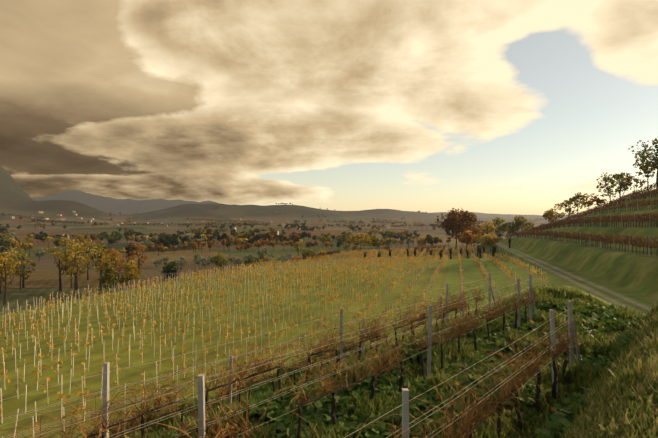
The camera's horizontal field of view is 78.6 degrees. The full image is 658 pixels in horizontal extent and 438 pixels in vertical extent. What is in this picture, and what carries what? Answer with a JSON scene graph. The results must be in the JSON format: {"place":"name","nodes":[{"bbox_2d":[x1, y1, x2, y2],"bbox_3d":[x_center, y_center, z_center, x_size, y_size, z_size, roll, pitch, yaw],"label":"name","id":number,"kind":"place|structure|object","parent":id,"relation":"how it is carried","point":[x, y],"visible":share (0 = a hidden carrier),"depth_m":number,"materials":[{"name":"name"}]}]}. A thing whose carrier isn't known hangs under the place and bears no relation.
{"place":"outdoors","nodes":[
{"label":"outdoors","id":0,"kind":"place"},
{"bbox_2d":[0,165,657,437],"bbox_3d":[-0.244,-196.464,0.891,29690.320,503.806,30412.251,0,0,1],"label":"ground","id":1,"kind":"structure","parent":0,"point":[624,276],"depth_m":51.34,"materials":[{"name":"green plant"}]},
{"bbox_2d":[161,269,180,281],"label":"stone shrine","id":2,"kind":"object","parent":1,"relation":"on","point":[174,273],"visible":0.71,"depth_m":77.53,"materials":[{"name":"grey stone"}]},
{"bbox_2d":[161,258,181,275],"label":"bush","id":3,"kind":"object","parent":1,"relation":"on","point":[169,266],"visible":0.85,"depth_m":77.90,"materials":[{"name":"green plant"}]},
{"bbox_2d":[8,211,444,246],"bbox_3d":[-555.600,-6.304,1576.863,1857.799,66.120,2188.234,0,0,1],"label":"village houses","id":4,"kind":"structure","parent":1,"relation":"on","point":[381,226],"depth_m":1207.69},
{"bbox_2d":[0,246,545,437],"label":"vineyard stakes","id":5,"kind":"object","parent":1,"relation":"on","point":[240,268],"visible":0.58,"depth_m":38.66,"materials":[{"name":"beige wood"}]},
{"bbox_2d":[0,246,548,437],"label":"grapevines","id":6,"kind":"object","parent":5,"relation":"attached to","point":[384,259],"visible":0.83,"depth_m":48.99,"materials":[{"name":"green plant"}]},
{"bbox_2d":[0,203,556,255],"bbox_3d":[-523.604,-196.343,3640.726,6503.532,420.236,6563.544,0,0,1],"label":"trees","id":7,"kind":"object","parent":1,"relation":"on","point":[201,236],"depth_m":551.44,"materials":[{"name":"green plant"}]},
{"bbox_2d":[0,278,601,437],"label":"grapevines","id":8,"kind":"object","parent":1,"relation":"on","point":[528,373],"visible":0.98,"depth_m":8.93,"materials":[{"name":"brown plant"}]},
{"bbox_2d":[71,288,580,437],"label":"grapevine trunks","id":9,"kind":"object","parent":8,"relation":"attached to","point":[457,384],"visible":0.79,"depth_m":9.06,"materials":[{"name":"brown plant"}]},
{"bbox_2d":[0,138,657,304],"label":"trees","id":10,"kind":"object","parent":1,"relation":"on","point":[465,219],"depth_m":132.59,"materials":[{"name":"green plant"}]},
{"bbox_2d":[102,273,580,437],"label":"trellis posts","id":11,"kind":"object","parent":1,"relation":"on","point":[201,401],"visible":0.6,"depth_m":9.85,"materials":[{"name":"grey metal"}]},
{"bbox_2d":[0,279,570,437],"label":"trellis wires","id":12,"kind":"object","parent":11,"relation":"attached to","point":[281,377],"visible":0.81,"depth_m":7.89,"materials":[{"name":"silver metal"}]},
{"bbox_2d":[81,283,657,437],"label":"foreground grass and weeds","id":13,"kind":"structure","parent":1,"relation":"on","point":[613,371],"depth_m":9.51,"materials":[{"name":"green plant"}]},
{"bbox_2d":[102,188,650,293],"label":"vineyard posts","id":14,"kind":"object","parent":1,"relation":"on","point":[600,226],"visible":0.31,"depth_m":81.07,"materials":[{"name":"wood"}]},
{"bbox_2d":[100,182,657,294],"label":"grapevines","id":15,"kind":"object","parent":1,"relation":"on","point":[599,221],"visible":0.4,"depth_m":84.99,"materials":[{"name":"brown plant"}]},
{"bbox_2d":[105,183,657,293],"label":"grapevine rows","id":16,"kind":"object","parent":15,"relation":"attached to","point":[620,218],"visible":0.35,"depth_m":87.96,"materials":[{"name":"orange plant"}]},
{"bbox_2d":[364,237,511,260],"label":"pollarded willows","id":17,"kind":"object","parent":1,"relation":"on","point":[479,250],"visible":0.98,"depth_m":118.80,"materials":[{"name":"brown plant"}]},
{"bbox_2d":[0,0,657,214],"label":"sky","id":18,"kind":"structure","parent":0,"point":[519,107],"materials":[{"name":"beige"}]}
]}

